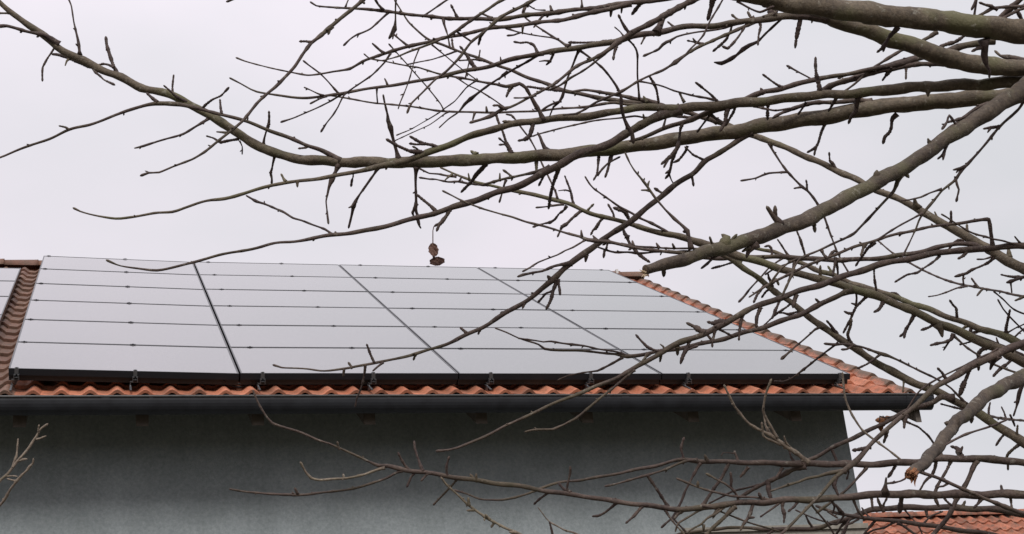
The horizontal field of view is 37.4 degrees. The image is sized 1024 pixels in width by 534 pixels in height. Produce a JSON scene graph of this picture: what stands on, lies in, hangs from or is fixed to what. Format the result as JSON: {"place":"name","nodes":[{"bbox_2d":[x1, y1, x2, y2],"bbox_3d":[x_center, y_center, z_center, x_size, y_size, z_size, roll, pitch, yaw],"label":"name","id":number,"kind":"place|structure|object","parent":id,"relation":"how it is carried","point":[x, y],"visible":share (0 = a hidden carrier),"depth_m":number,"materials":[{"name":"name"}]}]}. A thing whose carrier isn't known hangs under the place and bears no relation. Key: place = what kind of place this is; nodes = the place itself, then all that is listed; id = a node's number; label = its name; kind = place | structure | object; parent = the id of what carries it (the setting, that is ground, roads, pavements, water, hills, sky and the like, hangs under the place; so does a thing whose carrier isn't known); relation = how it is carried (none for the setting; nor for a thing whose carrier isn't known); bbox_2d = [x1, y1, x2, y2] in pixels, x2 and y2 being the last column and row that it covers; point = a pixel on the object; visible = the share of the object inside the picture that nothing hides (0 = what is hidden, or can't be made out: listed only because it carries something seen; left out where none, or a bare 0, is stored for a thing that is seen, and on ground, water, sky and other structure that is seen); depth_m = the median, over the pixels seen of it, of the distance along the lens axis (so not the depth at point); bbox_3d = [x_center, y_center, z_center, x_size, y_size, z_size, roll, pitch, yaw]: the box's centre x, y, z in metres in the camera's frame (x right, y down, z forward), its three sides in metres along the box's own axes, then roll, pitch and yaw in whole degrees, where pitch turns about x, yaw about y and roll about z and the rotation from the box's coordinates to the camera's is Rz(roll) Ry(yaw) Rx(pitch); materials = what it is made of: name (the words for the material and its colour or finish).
{"place":"outdoors","nodes":[
{"label":"outdoors","id":0,"kind":"place"},
{"bbox_2d":[0,0,1023,512],"label":"sky","id":1,"kind":"structure","parent":0,"point":[96,169],"materials":[{"name":"white"}]},
{"bbox_2d":[862,508,1023,533],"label":"neighbouring house","id":2,"kind":"structure","parent":0,"point":[999,523],"depth_m":23.67,"materials":[{"name":"pale plaster"},{"name":"terracotta roof tiles"}]},
{"label":"ground","id":3,"kind":"structure","parent":0,"visible":0},
{"bbox_2d":[0,423,47,506],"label":"young tree","id":4,"kind":"object","parent":3,"relation":"on","point":[15,462],"visible":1,"depth_m":4.26,"materials":[{"name":"brown plant"}]},
{"bbox_2d":[0,259,933,533],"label":"house","id":5,"kind":"structure","parent":3,"relation":"on","point":[146,459],"depth_m":12.06,"materials":[{"name":"grey paint"}]},
{"bbox_2d":[0,296,9,318],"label":"solar panel","id":6,"kind":"object","parent":5,"relation":"attached to","point":[4,301],"visible":1,"depth_m":14.01,"materials":[{"name":"black"}]},
{"bbox_2d":[0,281,15,298],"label":"solar panel","id":7,"kind":"object","parent":5,"relation":"attached to","point":[7,288],"visible":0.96,"depth_m":14.96,"materials":[{"name":"black"}]},
{"bbox_2d":[0,268,20,283],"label":"solar panel","id":8,"kind":"object","parent":5,"relation":"attached to","point":[9,274],"visible":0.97,"depth_m":15.88,"materials":[{"name":"black"}]},
{"bbox_2d":[9,255,50,390],"bbox_3d":[-4.438,0.394,14.080,0.062,3.510,5.691,1,-23,-15],"label":"mounting rail","id":9,"kind":"object","parent":5,"relation":"attached to","point":[16,370],"visible":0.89,"depth_m":11.02,"materials":[{"name":"grey metal"}]},
{"bbox_2d":[40,256,197,274],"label":"solar panel","id":10,"kind":"object","parent":9,"relation":"attached to","point":[75,263],"visible":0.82,"depth_m":16.87,"materials":[{"name":"black"}]},
{"bbox_2d":[35,269,203,288],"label":"solar panel","id":11,"kind":"object","parent":9,"relation":"attached to","point":[110,278],"visible":0.87,"depth_m":15.84,"materials":[{"name":"black"}]},
{"bbox_2d":[30,283,210,305],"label":"solar panel","id":12,"kind":"object","parent":9,"relation":"attached to","point":[110,294],"visible":0.83,"depth_m":14.81,"materials":[{"name":"black"}]},
{"bbox_2d":[24,300,218,324],"bbox_3d":[-3.554,0.436,13.804,1.657,0.620,0.956,1,-23,-15],"label":"solar panel","id":13,"kind":"object","parent":9,"relation":"attached to","point":[111,312],"visible":0.86,"depth_m":13.78,"materials":[{"name":"black"}]},
{"bbox_2d":[17,319,227,346],"bbox_3d":[-3.279,0.580,12.776,1.657,0.619,0.955,1,-23,-15],"label":"solar panel","id":14,"kind":"object","parent":9,"relation":"attached to","point":[100,332],"visible":0.86,"depth_m":12.75,"materials":[{"name":"black"}]},
{"bbox_2d":[8,342,238,384],"bbox_3d":[-3.003,0.734,11.745,1.657,0.640,0.956,1,-23,-15],"label":"solar panel","id":15,"kind":"object","parent":9,"relation":"attached to","point":[48,361],"visible":1,"depth_m":11.51,"materials":[{"name":"black"}]},
{"bbox_2d":[123,258,137,391],"bbox_3d":[-3.628,0.419,14.301,0.062,3.496,5.700,1,-23,-15],"label":"mounting rail","id":16,"kind":"object","parent":5,"relation":"attached to","point":[134,373],"visible":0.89,"depth_m":11.24,"materials":[{"name":"grey metal"}]},
{"bbox_2d":[206,261,265,390],"bbox_3d":[-2.721,0.445,14.547,0.062,3.483,5.708,1,-23,-15],"label":"mounting rail","id":17,"kind":"object","parent":5,"relation":"attached to","point":[261,380],"visible":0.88,"depth_m":11.49,"materials":[{"name":"grey metal"}]},
{"bbox_2d":[194,262,350,276],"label":"solar panel","id":18,"kind":"object","parent":17,"relation":"attached to","point":[266,269],"visible":0.77,"depth_m":17.32,"materials":[{"name":"black"}]},
{"bbox_2d":[199,274,367,291],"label":"solar panel","id":19,"kind":"object","parent":17,"relation":"attached to","point":[259,282],"visible":0.86,"depth_m":16.28,"materials":[{"name":"black"}]},
{"bbox_2d":[205,289,385,307],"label":"solar panel","id":20,"kind":"object","parent":17,"relation":"attached to","point":[239,297],"visible":0.83,"depth_m":15.26,"materials":[{"name":"black"}]},
{"bbox_2d":[212,306,405,326],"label":"solar panel","id":21,"kind":"object","parent":17,"relation":"attached to","point":[301,316],"visible":0.85,"depth_m":14.22,"materials":[{"name":"black"}]},
{"bbox_2d":[220,325,429,350],"bbox_3d":[-1.651,0.628,13.219,1.690,0.589,0.937,1,-23,-15],"label":"solar panel","id":22,"kind":"object","parent":17,"relation":"attached to","point":[299,336],"visible":0.81,"depth_m":13.19,"materials":[{"name":"black"}]},
{"bbox_2d":[230,347,457,384],"bbox_3d":[-1.375,0.782,12.188,1.690,0.609,0.937,1,-23,-15],"label":"solar panel","id":23,"kind":"object","parent":17,"relation":"attached to","point":[427,367],"visible":0.9,"depth_m":11.95,"materials":[{"name":"black"}]},
{"bbox_2d":[291,275,375,390],"bbox_3d":[-1.901,0.462,14.769,0.062,3.483,5.708,1,-23,-15],"label":"mounting rail","id":24,"kind":"object","parent":5,"relation":"attached to","point":[372,380],"visible":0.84,"depth_m":11.71,"materials":[{"name":"grey metal"}]},
{"bbox_2d":[358,264,493,390],"bbox_3d":[-0.993,0.480,15.015,0.062,3.483,5.708,1,-23,-15],"label":"mounting rail","id":25,"kind":"object","parent":5,"relation":"attached to","point":[489,380],"visible":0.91,"depth_m":11.96,"materials":[{"name":"grey metal"}]},
{"bbox_2d":[339,265,497,279],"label":"solar panel","id":26,"kind":"object","parent":25,"relation":"attached to","point":[386,271],"visible":0.82,"depth_m":17.76,"materials":[{"name":"black"}]},
{"bbox_2d":[445,278,593,388],"bbox_3d":[-0.192,0.496,15.232,0.062,3.483,5.708,1,-23,-15],"label":"mounting rail","id":27,"kind":"object","parent":5,"relation":"attached to","point":[589,380],"visible":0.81,"depth_m":12.18,"materials":[{"name":"grey metal"}]},
{"bbox_2d":[353,277,521,293],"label":"solar panel","id":28,"kind":"object","parent":27,"relation":"attached to","point":[430,285],"visible":0.82,"depth_m":16.73,"materials":[{"name":"black"}]},
{"bbox_2d":[369,292,549,309],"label":"solar panel","id":29,"kind":"object","parent":27,"relation":"attached to","point":[444,300],"visible":0.78,"depth_m":15.70,"materials":[{"name":"black"}]},
{"bbox_2d":[387,308,580,327],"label":"solar panel","id":30,"kind":"object","parent":27,"relation":"attached to","point":[422,317],"visible":0.78,"depth_m":14.67,"materials":[{"name":"black"}]},
{"bbox_2d":[408,326,617,348],"bbox_3d":[-0.010,0.661,13.663,1.690,0.588,0.937,1,-23,-15],"label":"solar panel","id":31,"kind":"object","parent":27,"relation":"attached to","point":[486,338],"visible":0.72,"depth_m":13.65,"materials":[{"name":"black"}]},
{"bbox_2d":[433,348,660,383],"bbox_3d":[0.266,0.816,12.632,1.690,0.609,0.937,1,-23,-15],"label":"solar panel","id":32,"kind":"object","parent":27,"relation":"attached to","point":[512,366],"visible":0.72,"depth_m":12.39,"materials":[{"name":"black"}]},
{"bbox_2d":[494,267,691,389],"bbox_3d":[0.618,0.513,15.451,0.062,3.483,5.708,1,-23,-15],"label":"mounting rail","id":33,"kind":"object","parent":5,"relation":"attached to","point":[687,380],"visible":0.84,"depth_m":12.39,"materials":[{"name":"grey metal"}]},
{"bbox_2d":[500,280,667,295],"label":"solar panel","id":34,"kind":"object","parent":33,"relation":"attached to","point":[591,288],"visible":0.75,"depth_m":17.19,"materials":[{"name":"black"}]},
{"bbox_2d":[524,294,704,311],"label":"solar panel","id":35,"kind":"object","parent":33,"relation":"attached to","point":[613,303],"visible":0.77,"depth_m":16.14,"materials":[{"name":"black"}]},
{"bbox_2d":[552,310,745,329],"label":"solar panel","id":36,"kind":"object","parent":33,"relation":"attached to","point":[630,319],"visible":0.66,"depth_m":15.12,"materials":[{"name":"black"}]},
{"bbox_2d":[599,269,842,388],"bbox_3d":[1.940,0.540,15.809,0.062,3.483,5.708,1,-23,-15],"label":"mounting rail","id":37,"kind":"object","parent":5,"relation":"attached to","point":[839,381],"visible":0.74,"depth_m":12.76,"materials":[{"name":"grey metal"}]},
{"bbox_2d":[478,267,635,281],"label":"solar panel","id":38,"kind":"object","parent":37,"relation":"attached to","point":[588,275],"visible":0.72,"depth_m":18.20,"materials":[{"name":"black"}]},
{"bbox_2d":[583,328,793,349],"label":"solar panel","id":39,"kind":"object","parent":37,"relation":"attached to","point":[619,339],"visible":0.59,"depth_m":14.08,"materials":[{"name":"black"}]},
{"bbox_2d":[620,349,849,383],"bbox_3d":[1.906,0.848,13.076,1.690,0.609,0.937,1,-23,-15],"label":"solar panel","id":40,"kind":"object","parent":37,"relation":"attached to","point":[733,366],"visible":0.87,"depth_m":12.81,"materials":[{"name":"black"}]},
{"bbox_2d":[0,0,1023,533],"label":"fruit tree","id":41,"kind":"object","parent":3,"relation":"on","point":[988,98],"visible":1,"depth_m":2.97,"materials":[{"name":"brown plant"}]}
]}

